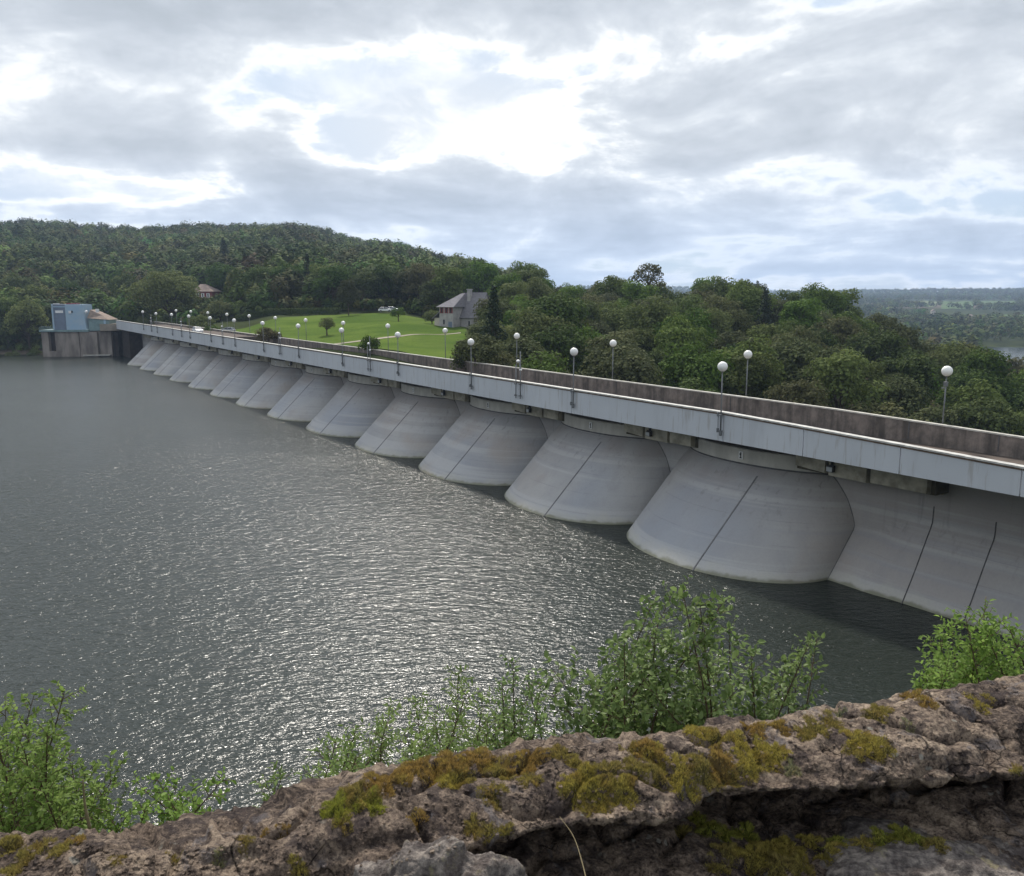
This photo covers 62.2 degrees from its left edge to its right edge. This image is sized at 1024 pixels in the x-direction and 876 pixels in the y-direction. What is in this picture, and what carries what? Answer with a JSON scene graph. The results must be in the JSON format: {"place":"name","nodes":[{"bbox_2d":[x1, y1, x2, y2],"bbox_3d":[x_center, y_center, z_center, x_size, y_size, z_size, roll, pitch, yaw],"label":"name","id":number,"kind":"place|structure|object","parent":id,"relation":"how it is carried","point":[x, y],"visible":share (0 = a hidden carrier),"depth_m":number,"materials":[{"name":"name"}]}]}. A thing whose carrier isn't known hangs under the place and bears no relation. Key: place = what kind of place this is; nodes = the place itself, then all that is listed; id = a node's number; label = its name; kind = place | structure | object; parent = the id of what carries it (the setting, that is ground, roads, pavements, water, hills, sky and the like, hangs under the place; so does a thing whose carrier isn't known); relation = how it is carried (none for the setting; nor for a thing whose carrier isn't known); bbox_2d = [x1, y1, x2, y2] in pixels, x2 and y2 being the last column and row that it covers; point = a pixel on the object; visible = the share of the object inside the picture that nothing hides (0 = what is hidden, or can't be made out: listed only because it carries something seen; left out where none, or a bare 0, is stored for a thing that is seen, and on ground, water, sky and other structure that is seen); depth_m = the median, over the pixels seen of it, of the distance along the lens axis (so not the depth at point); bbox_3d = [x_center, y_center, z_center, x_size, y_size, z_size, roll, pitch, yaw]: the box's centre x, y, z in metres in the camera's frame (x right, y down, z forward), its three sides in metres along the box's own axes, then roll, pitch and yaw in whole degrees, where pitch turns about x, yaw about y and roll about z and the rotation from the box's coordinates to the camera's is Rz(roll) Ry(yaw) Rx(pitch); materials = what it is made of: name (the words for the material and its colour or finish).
{"place":"outdoors","nodes":[
{"label":"outdoors","id":0,"kind":"place"},
{"bbox_2d":[236,313,466,358],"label":"lawn","id":1,"kind":"structure","parent":0,"point":[425,341],"depth_m":206.94,"materials":[{"name":"green plant"}]},
{"bbox_2d":[239,307,341,320],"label":"hedge","id":2,"kind":"object","parent":1,"relation":"on","point":[306,311],"visible":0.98,"depth_m":273.59,"materials":[{"name":"green plant"}]},
{"bbox_2d":[335,279,363,315],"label":"clipped tree","id":3,"kind":"object","parent":1,"relation":"on","point":[345,289],"visible":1,"depth_m":257.03,"materials":[{"name":"green plant"}]},
{"bbox_2d":[0,354,1023,832],"bbox_3d":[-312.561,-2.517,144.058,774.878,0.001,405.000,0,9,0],"label":"water","id":4,"kind":"structure","parent":0,"point":[200,586],"depth_m":60.74,"materials":[{"name":"black liquid"}]},
{"bbox_2d":[39,303,122,356],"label":"intake tower","id":5,"kind":"structure","parent":4,"relation":"in","point":[74,331],"depth_m":301.45,"materials":[{"name":"concrete"}]},
{"bbox_2d":[0,284,1023,430],"bbox_3d":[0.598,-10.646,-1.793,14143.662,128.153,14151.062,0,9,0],"label":"ground","id":6,"kind":"structure","parent":0,"point":[989,342],"depth_m":297.73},
{"bbox_2d":[2,273,35,289],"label":"oak","id":7,"kind":"object","parent":6,"relation":"on","point":[14,280],"visible":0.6,"depth_m":385.47,"materials":[{"name":"green plant"}]},
{"bbox_2d":[1,296,50,349],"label":"lime tree","id":8,"kind":"object","parent":6,"relation":"on","point":[25,309],"visible":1,"depth_m":314.36,"materials":[{"name":"green plant"}]},
{"bbox_2d":[0,680,136,834],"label":"leafy shrub","id":9,"kind":"object","parent":6,"relation":"on","point":[49,806],"visible":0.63,"depth_m":6.36,"materials":[{"name":"green plant"}]},
{"bbox_2d":[124,270,201,322],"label":"spreading tree","id":10,"kind":"object","parent":6,"relation":"on","point":[160,288],"visible":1,"depth_m":305.29,"materials":[{"name":"green plant"}]},
{"bbox_2d":[106,766,236,832],"bbox_3d":[-2.847,5.046,7.096,0.898,5.438,1.702,-6,11,-33],"label":"leafy shrub","id":11,"kind":"object","parent":6,"relation":"on","point":[170,803],"visible":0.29,"depth_m":6.71,"materials":[{"name":"green plant"}]},
{"bbox_2d":[202,262,235,286],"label":"oak","id":12,"kind":"object","parent":6,"relation":"on","point":[218,273],"visible":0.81,"depth_m":370.10,"materials":[{"name":"green plant"}]},
{"bbox_2d":[204,299,233,320],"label":"tree","id":13,"kind":"object","parent":6,"relation":"on","point":[218,307],"visible":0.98,"depth_m":294.39,"materials":[{"name":"green plant"}]},
{"bbox_2d":[0,288,445,351],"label":"undergrowth","id":14,"kind":"object","parent":6,"relation":"on","point":[411,305],"visible":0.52,"depth_m":287.36,"materials":[{"name":"green plant"}]},
{"bbox_2d":[242,264,273,293],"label":"oak","id":15,"kind":"object","parent":6,"relation":"on","point":[250,274],"visible":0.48,"depth_m":310.82,"materials":[{"name":"green plant"}]},
{"bbox_2d":[0,240,517,342],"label":"trees","id":16,"kind":"object","parent":6,"relation":"on","point":[123,308],"visible":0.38,"depth_m":335.93,"materials":[{"name":"green plant"}]},
{"bbox_2d":[0,217,545,290],"bbox_3d":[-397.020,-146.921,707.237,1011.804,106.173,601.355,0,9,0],"label":"hillside forest","id":17,"kind":"object","parent":6,"relation":"on","point":[55,252],"visible":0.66,"depth_m":556.25,"materials":[{"name":"green plant"}]},
{"bbox_2d":[250,716,390,807],"bbox_3d":[-1.812,5.662,8.473,1.268,6.552,1.575,0,9,0],"label":"slender shrub","id":18,"kind":"object","parent":6,"relation":"on","point":[346,761],"visible":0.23,"depth_m":7.77,"materials":[{"name":"green plant"}]},
{"bbox_2d":[310,263,353,299],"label":"oak","id":19,"kind":"object","parent":6,"relation":"on","point":[340,274],"visible":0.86,"depth_m":280.49,"materials":[{"name":"green plant"}]},
{"bbox_2d":[350,270,382,310],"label":"maple","id":20,"kind":"object","parent":6,"relation":"on","point":[368,279],"visible":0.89,"depth_m":279.74,"materials":[{"name":"green plant"}]},
{"bbox_2d":[371,263,401,296],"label":"oak","id":21,"kind":"object","parent":6,"relation":"on","point":[379,270],"visible":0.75,"depth_m":283.04,"materials":[{"name":"green plant"}]},
{"bbox_2d":[394,262,437,300],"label":"hornbeam","id":22,"kind":"object","parent":6,"relation":"on","point":[417,273],"visible":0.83,"depth_m":273.94,"materials":[{"name":"green plant"}]},
{"bbox_2d":[417,279,457,305],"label":"oak","id":23,"kind":"object","parent":6,"relation":"on","point":[426,292],"visible":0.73,"depth_m":256.33,"materials":[{"name":"green plant"}]},
{"bbox_2d":[358,665,535,766],"bbox_3d":[-0.666,5.661,8.822,1.892,7.198,1.334,2,10,13],"label":"slender shrub","id":24,"kind":"object","parent":6,"relation":"on","point":[450,741],"visible":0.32,"depth_m":8.32,"materials":[{"name":"green plant"}]},
{"bbox_2d":[429,264,464,300],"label":"ash tree","id":25,"kind":"object","parent":6,"relation":"on","point":[449,273],"visible":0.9,"depth_m":255.57,"materials":[{"name":"green plant"}]},
{"bbox_2d":[432,289,488,327],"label":"house","id":26,"kind":"structure","parent":6,"relation":"on","point":[456,311],"depth_m":216.65,"materials":[{"name":"paint"}]},
{"bbox_2d":[448,333,508,369],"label":"maple","id":27,"kind":"object","parent":6,"relation":"on","point":[464,350],"visible":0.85,"depth_m":121.01,"materials":[{"name":"green plant"}]},
{"bbox_2d":[463,260,498,291],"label":"ash tree","id":28,"kind":"object","parent":6,"relation":"on","point":[490,271],"visible":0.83,"depth_m":292.43,"materials":[{"name":"green plant"}]},
{"bbox_2d":[477,285,507,359],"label":"spruce","id":29,"kind":"object","parent":6,"relation":"on","point":[494,323],"visible":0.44,"depth_m":148.04,"materials":[{"name":"green plant"}]},
{"bbox_2d":[476,298,521,324],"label":"maple","id":30,"kind":"object","parent":6,"relation":"on","point":[506,307],"visible":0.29,"depth_m":185.76,"materials":[{"name":"green plant"}]},
{"bbox_2d":[486,272,521,296],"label":"ash tree","id":31,"kind":"object","parent":6,"relation":"on","point":[500,281],"visible":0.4,"depth_m":245.48,"materials":[{"name":"green plant"}]},
{"bbox_2d":[0,674,1023,875],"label":"rock ledge","id":32,"kind":"object","parent":6,"relation":"on","point":[212,831],"visible":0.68,"depth_m":2.69,"materials":[{"name":"stone"}]},
{"bbox_2d":[353,835,527,875],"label":"rock block","id":33,"kind":"object","parent":32,"relation":"on","point":[460,860],"visible":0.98,"depth_m":2.20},
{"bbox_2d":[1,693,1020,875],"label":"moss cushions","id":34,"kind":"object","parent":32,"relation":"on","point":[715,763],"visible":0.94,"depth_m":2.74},
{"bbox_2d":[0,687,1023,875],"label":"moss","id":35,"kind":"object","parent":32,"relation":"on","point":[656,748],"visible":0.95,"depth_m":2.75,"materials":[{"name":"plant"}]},
{"bbox_2d":[0,682,1023,875],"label":"gravel grit","id":36,"kind":"object","parent":32,"relation":"on","point":[37,864],"visible":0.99,"depth_m":2.50,"materials":[{"name":"gravel"}]},
{"bbox_2d":[483,333,545,367],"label":"oak","id":37,"kind":"object","parent":6,"relation":"on","point":[527,348],"visible":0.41,"depth_m":137.17,"materials":[{"name":"green plant"}]},
{"bbox_2d":[498,280,531,304],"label":"ash tree","id":38,"kind":"object","parent":6,"relation":"on","point":[507,291],"visible":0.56,"depth_m":220.55,"materials":[{"name":"green plant"}]},
{"bbox_2d":[483,655,553,749],"bbox_3d":[0.092,5.938,9.320,0.872,7.581,1.325,0,9,0],"label":"shrub","id":39,"kind":"object","parent":6,"relation":"on","point":[536,707],"visible":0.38,"depth_m":8.65,"materials":[{"name":"green plant"}]},
{"bbox_2d":[516,277,555,302],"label":"beech","id":40,"kind":"object","parent":6,"relation":"on","point":[538,289],"visible":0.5,"depth_m":229.83,"materials":[{"name":"green plant"}]},
{"bbox_2d":[503,350,570,372],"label":"beech","id":41,"kind":"object","parent":6,"relation":"on","point":[548,365],"visible":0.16,"depth_m":124.33,"materials":[{"name":"green plant"}]},
{"bbox_2d":[506,307,575,352],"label":"beech","id":42,"kind":"object","parent":6,"relation":"on","point":[529,323],"visible":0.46,"depth_m":160.72,"materials":[{"name":"green plant"}]},
{"bbox_2d":[512,290,592,346],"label":"oak","id":43,"kind":"object","parent":6,"relation":"on","point":[548,306],"visible":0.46,"depth_m":168.49,"materials":[{"name":"green plant"}]},
{"bbox_2d":[527,323,590,373],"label":"maple","id":44,"kind":"object","parent":6,"relation":"on","point":[565,342],"visible":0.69,"depth_m":152.68,"materials":[{"name":"green plant"}]},
{"bbox_2d":[99,320,1023,640],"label":"dam","id":45,"kind":"structure","parent":6,"relation":"on","point":[927,516],"depth_m":73.63,"materials":[{"name":"concrete"}]},
{"bbox_2d":[560,298,602,325],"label":"ash tree","id":46,"kind":"object","parent":6,"relation":"on","point":[593,308],"visible":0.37,"depth_m":199.56,"materials":[{"name":"green plant"}]},
{"bbox_2d":[562,326,615,374],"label":"beech","id":47,"kind":"object","parent":6,"relation":"on","point":[595,334],"visible":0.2,"depth_m":160.34,"materials":[{"name":"green plant"}]},
{"bbox_2d":[580,329,636,377],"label":"ash tree","id":48,"kind":"object","parent":6,"relation":"on","point":[605,342],"visible":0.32,"depth_m":149.20,"materials":[{"name":"green plant"}]},
{"bbox_2d":[589,275,632,305],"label":"beech","id":49,"kind":"object","parent":6,"relation":"on","point":[614,284],"visible":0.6,"depth_m":256.17,"materials":[{"name":"green plant"}]},
{"bbox_2d":[571,338,651,379],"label":"oak","id":50,"kind":"object","parent":6,"relation":"on","point":[618,351],"visible":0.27,"depth_m":138.68,"materials":[{"name":"green plant"}]},
{"bbox_2d":[594,300,635,333],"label":"beech","id":51,"kind":"object","parent":6,"relation":"on","point":[610,317],"visible":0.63,"depth_m":200.86,"materials":[{"name":"green plant"}]},
{"bbox_2d":[588,348,665,384],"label":"oak","id":52,"kind":"object","parent":6,"relation":"on","point":[636,372],"visible":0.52,"depth_m":131.78,"materials":[{"name":"green plant"}]},
{"bbox_2d":[617,279,662,343],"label":"ash tree","id":53,"kind":"object","parent":6,"relation":"on","point":[637,291],"visible":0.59,"depth_m":230.57,"materials":[{"name":"green plant"}]},
{"bbox_2d":[615,296,676,350],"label":"beech","id":54,"kind":"object","parent":6,"relation":"on","point":[650,315],"visible":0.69,"depth_m":188.82,"materials":[{"name":"green plant"}]},
{"bbox_2d":[631,327,660,356],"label":"hornbeam","id":55,"kind":"object","parent":6,"relation":"on","point":[644,341],"visible":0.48,"depth_m":182.04,"materials":[{"name":"green plant"}]},
{"bbox_2d":[628,263,665,290],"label":"pine","id":56,"kind":"object","parent":6,"relation":"on","point":[655,273],"visible":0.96,"depth_m":255.80,"materials":[{"name":"green plant"}]},
{"bbox_2d":[524,574,777,738],"bbox_3d":[1.669,6.289,10.522,3.062,10.096,2.538,0,9,0],"label":"shrub","id":57,"kind":"object","parent":6,"relation":"on","point":[620,712],"visible":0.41,"depth_m":9.52,"materials":[{"name":"green plant"}]},
{"bbox_2d":[652,311,717,360],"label":"lime tree","id":58,"kind":"object","parent":6,"relation":"on","point":[674,333],"visible":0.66,"depth_m":168.78,"materials":[{"name":"green plant"}]},
{"bbox_2d":[652,307,720,354],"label":"beech","id":59,"kind":"object","parent":6,"relation":"on","point":[693,319],"visible":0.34,"depth_m":182.27,"materials":[{"name":"green plant"}]},
{"bbox_2d":[670,299,708,320],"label":"beech","id":60,"kind":"object","parent":6,"relation":"on","point":[683,309],"visible":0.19,"depth_m":202.18,"materials":[{"name":"green plant"}]},
{"bbox_2d":[654,340,740,394],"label":"beech","id":61,"kind":"object","parent":6,"relation":"on","point":[704,365],"visible":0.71,"depth_m":141.07,"materials":[{"name":"green plant"}]},
{"bbox_2d":[678,377,726,393],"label":"maple","id":62,"kind":"object","parent":6,"relation":"on","point":[693,384],"visible":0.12,"depth_m":132.60,"materials":[{"name":"green plant"}]},
{"bbox_2d":[691,276,735,302],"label":"beech","id":63,"kind":"object","parent":6,"relation":"on","point":[718,284],"visible":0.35,"depth_m":254.44,"materials":[{"name":"green plant"}]},
{"bbox_2d":[699,308,734,349],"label":"ash tree","id":64,"kind":"object","parent":6,"relation":"on","point":[718,316],"visible":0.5,"depth_m":191.70,"materials":[{"name":"green plant"}]},
{"bbox_2d":[699,294,747,344],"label":"hornbeam","id":65,"kind":"object","parent":6,"relation":"on","point":[716,302],"visible":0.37,"depth_m":208.92,"materials":[{"name":"green plant"}]},
{"bbox_2d":[709,330,762,351],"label":"maple","id":66,"kind":"object","parent":6,"relation":"on","point":[726,338],"visible":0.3,"depth_m":169.88,"materials":[{"name":"green plant"}]},
{"bbox_2d":[716,309,759,339],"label":"hornbeam","id":67,"kind":"object","parent":6,"relation":"on","point":[738,317],"visible":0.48,"depth_m":198.58,"materials":[{"name":"green plant"}]},
{"bbox_2d":[472,775,1023,875],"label":"rock shelf","id":68,"kind":"object","parent":6,"relation":"on","point":[955,810],"visible":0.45,"depth_m":2.91,"materials":[{"name":"stone"}]},
{"bbox_2d":[819,815,1023,875],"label":"rock block","id":69,"kind":"object","parent":68,"relation":"on","point":[960,858],"visible":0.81,"depth_m":2.70,"materials":[{"name":"stone"}]},
{"bbox_2d":[714,352,782,399],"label":"hornbeam","id":70,"kind":"object","parent":6,"relation":"on","point":[760,378],"visible":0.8,"depth_m":140.07,"materials":[{"name":"green plant"}]},
{"bbox_2d":[719,280,779,333],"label":"beech","id":71,"kind":"object","parent":6,"relation":"on","point":[748,297],"visible":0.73,"depth_m":219.78,"materials":[{"name":"green plant"}]},
{"bbox_2d":[714,334,787,394],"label":"lime tree","id":72,"kind":"object","parent":6,"relation":"on","point":[739,349],"visible":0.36,"depth_m":151.39,"materials":[{"name":"green plant"}]},
{"bbox_2d":[742,323,787,351],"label":"hornbeam","id":73,"kind":"object","parent":6,"relation":"on","point":[769,329],"visible":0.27,"depth_m":180.61,"materials":[{"name":"green plant"}]},
{"bbox_2d":[755,286,774,328],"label":"spruce","id":74,"kind":"object","parent":6,"relation":"on","point":[764,308],"visible":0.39,"depth_m":212.19,"materials":[{"name":"green plant"}]},
{"bbox_2d":[748,631,828,719],"bbox_3d":[3.141,6.926,10.864,1.150,10.054,1.836,5,11,28],"label":"shrub","id":75,"kind":"object","parent":6,"relation":"on","point":[774,703],"visible":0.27,"depth_m":9.76,"materials":[{"name":"green plant"}]},
{"bbox_2d":[559,285,1023,348],"bbox_3d":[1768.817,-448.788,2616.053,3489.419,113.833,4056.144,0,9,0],"label":"forest","id":76,"kind":"object","parent":6,"relation":"on","point":[975,329],"visible":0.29,"depth_m":1411.35,"materials":[{"name":"green plant"}]},
{"bbox_2d":[765,334,822,384],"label":"oak","id":77,"kind":"object","parent":6,"relation":"on","point":[791,357],"visible":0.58,"depth_m":158.36,"materials":[{"name":"green plant"}]},
{"bbox_2d":[763,325,825,368],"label":"beech","id":78,"kind":"object","parent":6,"relation":"on","point":[805,335],"visible":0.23,"depth_m":169.17,"materials":[{"name":"green plant"}]},
{"bbox_2d":[763,378,829,406],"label":"hornbeam","id":79,"kind":"object","parent":6,"relation":"on","point":[805,395],"visible":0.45,"depth_m":130.53,"materials":[{"name":"green plant"}]},
{"bbox_2d":[776,297,829,334],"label":"ash tree","id":80,"kind":"object","parent":6,"relation":"on","point":[795,310],"visible":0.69,"depth_m":198.94,"materials":[{"name":"green plant"}]},
{"bbox_2d":[799,282,851,317],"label":"beech","id":81,"kind":"object","parent":6,"relation":"on","point":[825,296],"visible":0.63,"depth_m":231.73,"materials":[{"name":"green plant"}]},
{"bbox_2d":[788,344,868,400],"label":"oak","id":82,"kind":"object","parent":6,"relation":"on","point":[821,354],"visible":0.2,"depth_m":150.19,"materials":[{"name":"green plant"}]},
{"bbox_2d":[812,315,869,350],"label":"hornbeam","id":83,"kind":"object","parent":6,"relation":"on","point":[837,325],"visible":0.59,"depth_m":193.05,"materials":[{"name":"green plant"}]},
{"bbox_2d":[802,347,890,410],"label":"ash tree","id":84,"kind":"object","parent":6,"relation":"on","point":[845,368],"visible":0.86,"depth_m":138.39,"materials":[{"name":"green plant"}]},
{"bbox_2d":[830,287,864,318],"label":"ash tree","id":85,"kind":"object","parent":6,"relation":"on","point":[854,309],"visible":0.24,"depth_m":241.74,"materials":[{"name":"green plant"}]},
{"bbox_2d":[830,311,883,340],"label":"beech","id":86,"kind":"object","parent":6,"relation":"on","point":[860,321],"visible":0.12,"depth_m":201.86,"materials":[{"name":"green plant"}]},
{"bbox_2d":[836,359,889,401],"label":"hornbeam","id":87,"kind":"object","parent":6,"relation":"on","point":[873,371],"visible":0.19,"depth_m":161.34,"materials":[{"name":"green plant"}]},
{"bbox_2d":[843,326,917,372],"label":"oak","id":88,"kind":"object","parent":6,"relation":"on","point":[871,348],"visible":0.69,"depth_m":180.26,"materials":[{"name":"green plant"}]},
{"bbox_2d":[849,400,930,421],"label":"hornbeam","id":89,"kind":"object","parent":6,"relation":"on","point":[882,408],"visible":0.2,"depth_m":132.58,"materials":[{"name":"green plant"}]},
{"bbox_2d":[858,372,938,417],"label":"oak","id":90,"kind":"object","parent":6,"relation":"on","point":[902,392],"visible":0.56,"depth_m":147.61,"materials":[{"name":"green plant"}]},
{"bbox_2d":[872,320,936,355],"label":"oak","id":91,"kind":"object","parent":6,"relation":"on","point":[907,333],"visible":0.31,"depth_m":199.71,"materials":[{"name":"green plant"}]},
{"bbox_2d":[870,349,953,405],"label":"oak","id":92,"kind":"object","parent":6,"relation":"on","point":[914,367],"visible":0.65,"depth_m":161.28,"materials":[{"name":"green plant"}]},
{"bbox_2d":[904,403,964,426],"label":"maple","id":93,"kind":"object","parent":6,"relation":"on","point":[933,414],"visible":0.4,"depth_m":140.38,"materials":[{"name":"green plant"}]},
{"bbox_2d":[934,341,989,371],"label":"beech","id":94,"kind":"object","parent":6,"relation":"on","point":[957,357],"visible":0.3,"depth_m":190.93,"materials":[{"name":"green plant"}]},
{"bbox_2d":[910,599,1023,690],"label":"leafy shrub","id":95,"kind":"object","parent":6,"relation":"on","point":[966,670],"visible":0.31,"depth_m":8.70,"materials":[{"name":"green plant"}]},
{"bbox_2d":[935,365,1010,405],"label":"oak","id":96,"kind":"object","parent":6,"relation":"on","point":[961,379],"visible":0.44,"depth_m":174.32,"materials":[{"name":"green plant"}]},
{"bbox_2d":[935,378,1011,429],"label":"beech","id":97,"kind":"object","parent":6,"relation":"on","point":[976,391],"visible":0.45,"depth_m":151.88,"materials":[{"name":"green plant"}]},
{"bbox_2d":[949,396,1023,434],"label":"maple","id":98,"kind":"object","parent":6,"relation":"on","point":[973,414],"visible":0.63,"depth_m":140.29,"materials":[{"name":"green plant"}]},
{"bbox_2d":[953,345,1023,390],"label":"ash tree","id":99,"kind":"object","parent":6,"relation":"on","point":[996,362],"visible":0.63,"depth_m":178.94,"materials":[{"name":"green plant"}]},
{"bbox_2d":[1000,382,1023,415],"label":"oak","id":100,"kind":"object","parent":6,"relation":"on","point":[1015,401],"visible":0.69,"depth_m":172.24,"materials":[{"name":"green plant"}]},
{"bbox_2d":[0,0,1023,292],"label":"sky","id":101,"kind":"structure","parent":0,"point":[790,145],"materials":[{"name":"white"}]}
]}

